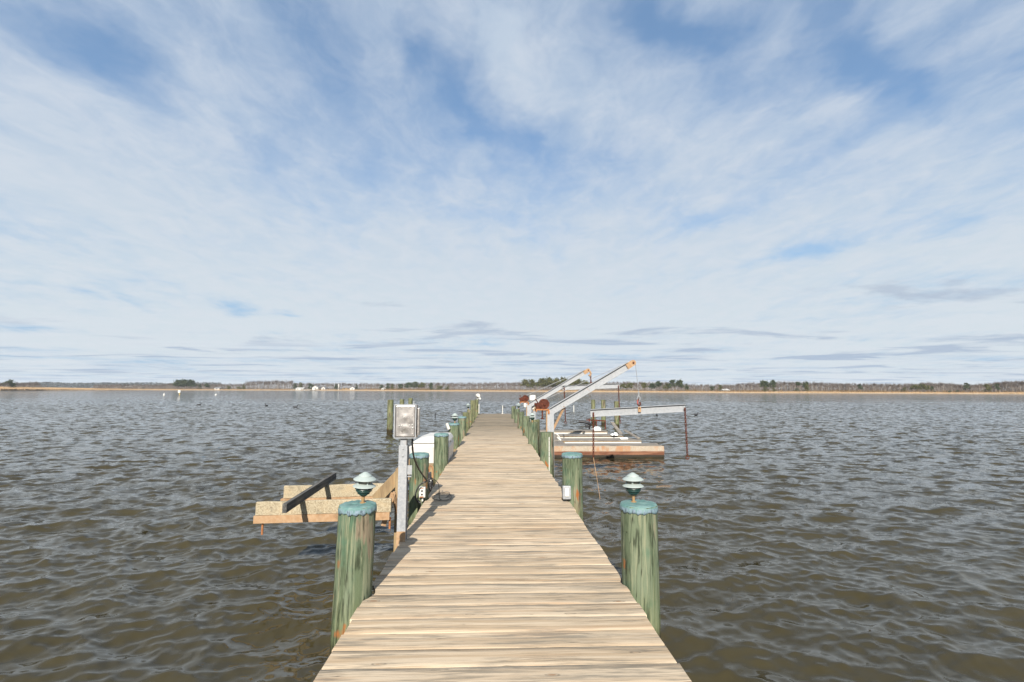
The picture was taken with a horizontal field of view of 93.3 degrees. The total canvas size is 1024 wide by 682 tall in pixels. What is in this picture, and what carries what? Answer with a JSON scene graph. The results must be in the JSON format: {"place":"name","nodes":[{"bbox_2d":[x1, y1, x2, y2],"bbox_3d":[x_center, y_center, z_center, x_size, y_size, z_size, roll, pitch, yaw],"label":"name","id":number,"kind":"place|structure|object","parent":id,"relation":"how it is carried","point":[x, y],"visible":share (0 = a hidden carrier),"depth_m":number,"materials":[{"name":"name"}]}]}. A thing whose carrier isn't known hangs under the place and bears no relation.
{"place":"outdoors","nodes":[
{"label":"outdoors","id":0,"kind":"place"},
{"bbox_2d":[0,390,1023,681],"bbox_3d":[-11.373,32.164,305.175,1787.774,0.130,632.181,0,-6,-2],"label":"water","id":1,"kind":"structure","parent":0,"point":[840,536],"depth_m":7.06,"materials":[{"name":"liquid"}]},
{"bbox_2d":[253,498,391,534],"bbox_3d":[-2.007,1.866,5.152,1.428,0.370,0.087,0,-6,-2],"label":"boat lift cradle","id":2,"kind":"object","parent":1,"relation":"on","point":[305,511],"visible":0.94,"depth_m":5.12,"materials":[{"name":"wood"}]},
{"bbox_2d":[280,483,394,500],"bbox_3d":[-2.136,1.894,6.000,1.407,0.258,0.087,0,-6,-2],"label":"boat lift cradle","id":3,"kind":"object","parent":1,"relation":"on","point":[339,491],"visible":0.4,"depth_m":5.97,"materials":[{"name":"wood"}]},
{"bbox_2d":[282,472,335,512],"bbox_3d":[-2.264,1.693,5.510,0.042,0.101,1.702,1,-6,-4],"label":"loose timber","id":4,"kind":"object","parent":3,"relation":"on","point":[296,500],"visible":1,"depth_m":5.25,"materials":[{"name":"grey wood"}]},
{"bbox_2d":[330,500,376,653],"bbox_3d":[-1.185,2.578,3.482,0.339,2.748,0.278,0,-6,-2],"label":"dock piling","id":5,"kind":"object","parent":1,"relation":"in","point":[353,574],"visible":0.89,"depth_m":3.47,"materials":[{"name":"green wood"}]},
{"bbox_2d":[353,472,375,503],"bbox_3d":[-1.115,1.104,3.646,0.168,0.230,0.168,4,-4,-2],"label":"piling lamp","id":6,"kind":"object","parent":5,"relation":"on","point":[364,486],"visible":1,"depth_m":3.61,"materials":[{"name":"white metal"}]},
{"bbox_2d":[372,467,397,551],"bbox_3d":[-1.457,2.002,5.496,0.407,1.090,0.578,0,-6,-2],"label":"lift bracket","id":7,"kind":"object","parent":1,"relation":"on","point":[387,487],"visible":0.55,"depth_m":5.51,"materials":[{"name":"beige wood"}]},
{"bbox_2d":[387,400,393,432],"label":"dock piling","id":8,"kind":"object","parent":1,"relation":"in","point":[390,403],"visible":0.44,"depth_m":21.93,"materials":[{"name":"green wood"}]},
{"bbox_2d":[394,401,419,547],"bbox_3d":[-1.067,2.142,4.784,0.242,3.072,0.165,0,-6,-2],"label":"electrical post","id":9,"kind":"object","parent":1,"relation":"in","point":[406,421],"visible":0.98,"depth_m":4.83,"materials":[{"name":"metal"}]},
{"bbox_2d":[411,438,426,503],"bbox_3d":[-1.073,1.561,5.647,0.160,1.019,1.593,1,-6,-9],"label":"extension cord","id":10,"kind":"object","parent":9,"relation":"hanging from","point":[418,469],"visible":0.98,"depth_m":5.78,"materials":[{"name":"black rubber"}]},
{"bbox_2d":[408,452,428,526],"bbox_3d":[-1.282,2.896,6.542,0.276,2.718,0.286,0,-6,-2],"label":"dock piling","id":11,"kind":"object","parent":1,"relation":"in","point":[416,479],"visible":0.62,"depth_m":6.53,"materials":[{"name":"green wood"}]},
{"bbox_2d":[419,486,425,500],"bbox_3d":[-1.198,2.049,6.465,0.084,0.189,0.090,0,-6,-2],"label":"outlet box","id":12,"kind":"object","parent":11,"relation":"attached to","point":[422,492],"visible":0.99,"depth_m":6.43,"materials":[{"name":"white plastic"}]},
{"bbox_2d":[428,472,432,491],"bbox_3d":[-1.089,1.871,6.433,0.068,0.252,0.060,0,-6,-2],"label":"power adapter","id":13,"kind":"object","parent":12,"relation":"attached to","point":[430,484],"visible":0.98,"depth_m":6.41,"materials":[{"name":"black plastic"}]},
{"bbox_2d":[408,449,456,479],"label":"box platform","id":14,"kind":"structure","parent":1,"relation":"in","point":[431,464],"depth_m":9.67,"materials":[{"name":"beige wood"}]},
{"bbox_2d":[409,433,453,462],"bbox_3d":[-1.745,2.331,10.640,0.830,0.538,1.190,0,-6,-2],"label":"dock box","id":15,"kind":"object","parent":14,"relation":"on","point":[424,443],"visible":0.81,"depth_m":10.08,"materials":[{"name":"plastic"}]},
{"bbox_2d":[433,433,448,486],"bbox_3d":[-1.437,3.210,9.650,0.311,2.703,0.309,0,-6,-2],"label":"dock piling","id":16,"kind":"object","parent":1,"relation":"in","point":[440,463],"visible":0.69,"depth_m":9.62,"materials":[{"name":"green wood"}]},
{"bbox_2d":[448,423,459,448],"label":"dock piling","id":17,"kind":"object","parent":1,"relation":"in","point":[454,429],"visible":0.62,"depth_m":12.53,"materials":[{"name":"green wood"}]},
{"bbox_2d":[451,413,458,422],"bbox_3d":[-1.498,2.022,12.683,0.188,0.258,0.188,1,-4,-8],"label":"piling lamp","id":18,"kind":"object","parent":17,"relation":"on","point":[454,417],"visible":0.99,"depth_m":12.64,"materials":[{"name":"paint"}]},
{"bbox_2d":[458,416,466,444],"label":"dock piling","id":19,"kind":"object","parent":1,"relation":"in","point":[462,427],"visible":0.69,"depth_m":15.32,"materials":[{"name":"green wood"}]},
{"bbox_2d":[463,412,469,432],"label":"dock piling","id":20,"kind":"object","parent":1,"relation":"in","point":[467,414],"visible":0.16,"depth_m":18.37,"materials":[{"name":"green wood"}]},
{"bbox_2d":[467,409,472,428],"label":"dock piling","id":21,"kind":"object","parent":1,"relation":"in","point":[471,415],"visible":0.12,"depth_m":21.27,"materials":[{"name":"green wood"}]},
{"bbox_2d":[470,400,474,421],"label":"dock piling","id":22,"kind":"object","parent":1,"relation":"in","point":[472,404],"visible":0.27,"depth_m":24.44,"materials":[{"name":"green wood"}]},
{"bbox_2d":[475,399,478,418],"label":"dock piling","id":23,"kind":"object","parent":1,"relation":"in","point":[476,406],"visible":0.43,"depth_m":28.16,"materials":[{"name":"green wood"}]},
{"bbox_2d":[313,414,691,681],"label":"wooden dock","id":24,"kind":"object","parent":1,"relation":"on","point":[498,567],"visible":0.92,"depth_m":3.49,"materials":[{"name":"beige wood"}]},
{"bbox_2d":[428,478,451,500],"bbox_3d":[-0.974,1.990,6.564,0.274,0.350,0.938,0,-6,5],"label":"thin cable","id":25,"kind":"object","parent":24,"relation":"on","point":[441,493],"visible":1,"depth_m":6.55,"materials":[{"name":"black rubber"}]},
{"bbox_2d":[511,406,515,418],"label":"dock piling","id":26,"kind":"object","parent":1,"relation":"in","point":[512,411],"visible":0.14,"depth_m":24.52,"materials":[{"name":"green wood"}]},
{"bbox_2d":[514,409,519,422],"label":"dock piling","id":27,"kind":"object","parent":1,"relation":"in","point":[515,414],"visible":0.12,"depth_m":21.41,"materials":[{"name":"green wood"}]},
{"bbox_2d":[517,412,523,430],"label":"dock piling","id":28,"kind":"object","parent":1,"relation":"in","point":[519,420],"visible":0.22,"depth_m":18.40,"materials":[{"name":"green wood"}]},
{"bbox_2d":[522,416,529,437],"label":"dock piling","id":29,"kind":"object","parent":1,"relation":"in","point":[525,420],"visible":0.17,"depth_m":15.53,"materials":[{"name":"green wood"}]},
{"bbox_2d":[528,422,538,455],"bbox_3d":[0.589,3.574,13.192,0.295,2.685,0.314,0,-6,-2],"label":"dock piling","id":30,"kind":"object","parent":1,"relation":"in","point":[533,434],"visible":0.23,"depth_m":13.18,"materials":[{"name":"green wood"}]},
{"bbox_2d":[530,413,534,421],"bbox_3d":[0.563,2.111,13.347,0.188,0.258,0.188,-1,-6,-4],"label":"piling lamp","id":31,"kind":"object","parent":30,"relation":"on","point":[532,416],"visible":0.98,"depth_m":13.31,"materials":[{"name":"paint"}]},
{"bbox_2d":[531,419,539,456],"bbox_3d":[0.670,3.641,13.993,0.282,2.710,0.274,0,-6,-2],"label":"dock piling","id":32,"kind":"object","parent":1,"relation":"in","point":[538,420],"visible":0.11,"depth_m":14.01,"materials":[{"name":"green wood"}]},
{"bbox_2d":[540,432,553,476],"bbox_3d":[0.742,3.272,10.136,0.305,2.685,0.302,0,-6,-2],"label":"dock piling","id":33,"kind":"object","parent":1,"relation":"in","point":[544,447],"visible":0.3,"depth_m":10.11,"materials":[{"name":"green wood"}]},
{"bbox_2d":[549,437,549,470],"bbox_3d":[0.774,2.403,10.061,0.020,0.801,0.018,0,-6,-2],"label":"nailed strip","id":34,"kind":"object","parent":33,"relation":"attached to","point":[549,453],"visible":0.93,"depth_m":10.06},
{"bbox_2d":[519,368,591,421],"bbox_3d":[1.449,3.005,16.063,2.458,4.187,0.338,0,-6,-2],"label":"boat crane","id":35,"kind":"object","parent":1,"relation":"in","point":[524,399],"visible":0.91,"depth_m":16.16,"materials":[{"name":"metal"}]},
{"bbox_2d":[562,382,620,423],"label":"spreader beam","id":36,"kind":"structure","parent":35,"relation":"hanging from","point":[604,386],"depth_m":16.21,"materials":[{"name":"metal"}]},
{"bbox_2d":[561,452,582,520],"bbox_3d":[0.828,2.898,6.542,0.297,2.723,0.310,0,-6,-2],"label":"dock piling","id":37,"kind":"object","parent":1,"relation":"in","point":[572,476],"visible":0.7,"depth_m":6.54,"materials":[{"name":"green wood"}]},
{"bbox_2d":[562,485,570,499],"bbox_3d":[0.735,2.038,6.485,0.110,0.185,0.075,0,-6,-2],"label":"outlet cover","id":38,"kind":"object","parent":37,"relation":"attached to","point":[566,492],"visible":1,"depth_m":6.46,"materials":[{"name":"plastic"}]},
{"bbox_2d":[534,360,640,431],"bbox_3d":[1.654,2.474,10.463,2.361,4.142,0.233,0,-6,-2],"label":"boat crane","id":39,"kind":"object","parent":1,"relation":"in","point":[543,404],"visible":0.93,"depth_m":10.58,"materials":[{"name":"metal"}]},
{"bbox_2d":[590,404,688,497],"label":"spreader beam","id":40,"kind":"structure","parent":39,"relation":"hanging from","point":[637,410],"depth_m":10.59,"materials":[{"name":"metal"}]},
{"bbox_2d":[540,430,663,457],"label":"float platform","id":41,"kind":"structure","parent":1,"relation":"on","point":[605,444],"depth_m":14.44,"materials":[{"name":"brown wood"}]},
{"bbox_2d":[578,420,590,427],"bbox_3d":[3.024,3.438,20.059,0.540,0.308,0.168,0,-6,-2],"label":"bent pipe","id":42,"kind":"object","parent":41,"relation":"on","point":[586,422],"visible":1,"depth_m":20.02,"materials":[{"name":"black metal"}]},
{"bbox_2d":[586,418,605,428],"bbox_3d":[3.545,3.494,20.397,0.824,0.444,0.058,0,-6,-2],"label":"rusty bracket","id":43,"kind":"object","parent":41,"relation":"on","point":[589,420],"visible":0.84,"depth_m":20.38,"materials":[{"name":"brown metal"}]},
{"bbox_2d":[610,422,622,433],"bbox_3d":[3.978,3.313,18.424,0.140,0.415,0.823,1,-6,-12],"label":"loose plank","id":44,"kind":"object","parent":41,"relation":"on","point":[616,427],"visible":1,"depth_m":18.39,"materials":[{"name":"grey wood"}]},
{"bbox_2d":[623,430,640,438],"bbox_3d":[4.103,3.194,16.555,0.130,0.266,0.660,4,-7,-34],"label":"loose plank","id":45,"kind":"object","parent":41,"relation":"on","point":[632,434],"visible":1,"depth_m":16.50,"materials":[{"name":"grey wood"}]},
{"bbox_2d":[619,499,660,638],"bbox_3d":[0.996,2.624,3.692,0.305,2.708,0.311,0,-6,-2],"label":"dock piling","id":46,"kind":"object","parent":1,"relation":"in","point":[639,550],"visible":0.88,"depth_m":3.68,"materials":[{"name":"green wood"}]},
{"bbox_2d":[622,472,643,502],"bbox_3d":[0.971,1.171,3.873,0.168,0.230,0.168,3,-7,-32],"label":"piling lamp","id":47,"kind":"object","parent":46,"relation":"on","point":[632,485],"visible":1,"depth_m":3.84,"materials":[{"name":"paint"}]},
{"bbox_2d":[8,388,1015,393],"bbox_3d":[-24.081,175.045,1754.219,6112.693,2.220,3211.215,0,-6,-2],"label":"shore","id":48,"kind":"structure","parent":0,"point":[560,391],"depth_m":324.38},
{"bbox_2d":[2,379,13,385],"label":"evergreen tree","id":49,"kind":"object","parent":48,"relation":"on","point":[9,380],"visible":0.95,"depth_m":320.71,"materials":[{"name":"green plant"}]},
{"bbox_2d":[22,381,220,388],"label":"forest","id":50,"kind":"object","parent":48,"relation":"on","point":[64,385],"visible":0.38,"depth_m":1083.97,"materials":[{"name":"brown plant"}]},
{"bbox_2d":[172,379,183,388],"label":"evergreen tree","id":51,"kind":"object","parent":48,"relation":"on","point":[176,382],"visible":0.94,"depth_m":453.19,"materials":[{"name":"green plant"}]},
{"bbox_2d":[178,379,194,388],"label":"evergreen tree","id":52,"kind":"object","parent":48,"relation":"on","point":[184,381],"visible":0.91,"depth_m":454.36,"materials":[{"name":"green plant"}]},
{"bbox_2d":[183,379,198,388],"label":"evergreen tree","id":53,"kind":"object","parent":48,"relation":"on","point":[190,384],"visible":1,"depth_m":455.10,"materials":[{"name":"green plant"}]},
{"bbox_2d":[342,386,351,389],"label":"long house","id":54,"kind":"structure","parent":48,"relation":"on","point":[345,387],"depth_m":437.45,"materials":[{"name":"grey"}]},
{"bbox_2d":[410,382,418,388],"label":"evergreen tree","id":55,"kind":"object","parent":48,"relation":"on","point":[414,385],"visible":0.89,"depth_m":406.47,"materials":[{"name":"green plant"}]},
{"bbox_2d":[418,382,426,389],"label":"evergreen tree","id":56,"kind":"object","parent":48,"relation":"on","point":[422,385],"visible":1,"depth_m":402.91,"materials":[{"name":"green plant"}]},
{"bbox_2d":[0,386,1023,393],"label":"reeds","id":57,"kind":"object","parent":48,"relation":"on","point":[2,388],"visible":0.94,"depth_m":313.69,"materials":[{"name":"beige plant"}]},
{"bbox_2d":[1,380,1023,391],"bbox_3d":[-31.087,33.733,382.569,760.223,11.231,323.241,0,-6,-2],"label":"winter wood","id":58,"kind":"object","parent":48,"relation":"on","point":[707,388],"visible":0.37,"depth_m":352.37,"materials":[{"name":"grey plant"}]},
{"bbox_2d":[520,379,528,388],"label":"evergreen tree","id":59,"kind":"object","parent":48,"relation":"on","point":[525,382],"visible":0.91,"depth_m":372.31,"materials":[{"name":"green plant"}]},
{"bbox_2d":[34,387,1022,392],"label":"shore scrub","id":60,"kind":"object","parent":48,"relation":"on","point":[941,391],"visible":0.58,"depth_m":297.13,"materials":[{"name":"plant"}]},
{"bbox_2d":[526,379,535,387],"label":"evergreen tree","id":61,"kind":"object","parent":48,"relation":"on","point":[533,383],"visible":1,"depth_m":369.83,"materials":[{"name":"green plant"}]},
{"bbox_2d":[535,378,545,389],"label":"evergreen tree","id":62,"kind":"object","parent":48,"relation":"on","point":[539,382],"visible":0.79,"depth_m":364.63,"materials":[{"name":"green plant"}]},
{"bbox_2d":[542,377,554,387],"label":"evergreen tree","id":63,"kind":"object","parent":48,"relation":"on","point":[546,382],"visible":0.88,"depth_m":360.76,"materials":[{"name":"green plant"}]},
{"bbox_2d":[550,377,560,386],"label":"evergreen tree","id":64,"kind":"object","parent":48,"relation":"on","point":[556,379],"visible":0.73,"depth_m":357.32,"materials":[{"name":"green plant"}]},
{"bbox_2d":[574,378,582,384],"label":"evergreen tree","id":65,"kind":"object","parent":48,"relation":"on","point":[577,381],"visible":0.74,"depth_m":345.61,"materials":[{"name":"green plant"}]},
{"bbox_2d":[626,382,633,388],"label":"evergreen tree","id":66,"kind":"object","parent":48,"relation":"on","point":[629,385],"visible":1,"depth_m":324.28,"materials":[{"name":"green plant"}]},
{"bbox_2d":[654,381,661,390],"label":"evergreen tree","id":67,"kind":"object","parent":48,"relation":"on","point":[657,383],"visible":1,"depth_m":315.53,"materials":[{"name":"green plant"}]},
{"bbox_2d":[667,379,675,387],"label":"evergreen tree","id":68,"kind":"object","parent":48,"relation":"on","point":[671,383],"visible":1,"depth_m":311.13,"materials":[{"name":"green plant"}]},
{"bbox_2d":[675,378,684,387],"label":"evergreen tree","id":69,"kind":"object","parent":48,"relation":"on","point":[680,383],"visible":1,"depth_m":308.40,"materials":[{"name":"green plant"}]},
{"bbox_2d":[757,380,765,386],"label":"evergreen tree","id":70,"kind":"object","parent":48,"relation":"on","point":[762,383],"visible":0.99,"depth_m":283.90,"materials":[{"name":"green plant"}]},
{"bbox_2d":[769,380,776,387],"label":"evergreen tree","id":71,"kind":"object","parent":48,"relation":"on","point":[772,383],"visible":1,"depth_m":282.69,"materials":[{"name":"green plant"}]},
{"bbox_2d":[909,385,918,389],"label":"evergreen tree","id":72,"kind":"object","parent":48,"relation":"on","point":[914,386],"visible":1,"depth_m":263.13,"materials":[{"name":"green plant"}]},
{"bbox_2d":[918,383,928,389],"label":"evergreen tree","id":73,"kind":"object","parent":48,"relation":"on","point":[921,386],"visible":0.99,"depth_m":262.39,"materials":[{"name":"green plant"}]},
{"bbox_2d":[962,382,970,389],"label":"evergreen tree","id":74,"kind":"object","parent":48,"relation":"on","point":[966,386],"visible":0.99,"depth_m":255.24,"materials":[{"name":"green plant"}]},
{"bbox_2d":[983,384,991,391],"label":"evergreen bush","id":75,"kind":"object","parent":48,"relation":"on","point":[989,389],"visible":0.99,"depth_m":248.64,"materials":[{"name":"green plant"}]},
{"bbox_2d":[993,383,1000,390],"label":"evergreen tree","id":76,"kind":"object","parent":48,"relation":"on","point":[996,385],"visible":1,"depth_m":250.09,"materials":[{"name":"green plant"}]},
{"bbox_2d":[0,0,1023,389],"label":"sky","id":77,"kind":"structure","parent":0,"point":[704,192],"materials":[{"name":"blue"}]},
{"label":"ground","id":78,"kind":"structure","parent":0,"visible":0},
{"bbox_2d":[408,398,412,403],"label":"dock piling","id":79,"kind":"object","parent":78,"relation":"in","point":[410,400],"visible":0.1,"depth_m":29.47,"materials":[{"name":"green wood"}]},
{"bbox_2d":[591,400,595,423],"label":"dock piling","id":80,"kind":"object","parent":78,"relation":"in","point":[592,404],"visible":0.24,"depth_m":27.75,"materials":[{"name":"green wood"}]},
{"bbox_2d":[601,400,605,425],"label":"dock piling","id":81,"kind":"object","parent":78,"relation":"in","point":[603,403],"visible":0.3,"depth_m":27.16,"materials":[{"name":"green wood"}]},
{"bbox_2d":[614,401,619,427],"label":"dock piling","id":82,"kind":"object","parent":78,"relation":"in","point":[616,418],"visible":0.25,"depth_m":25.36,"materials":[{"name":"green wood"}]}
]}

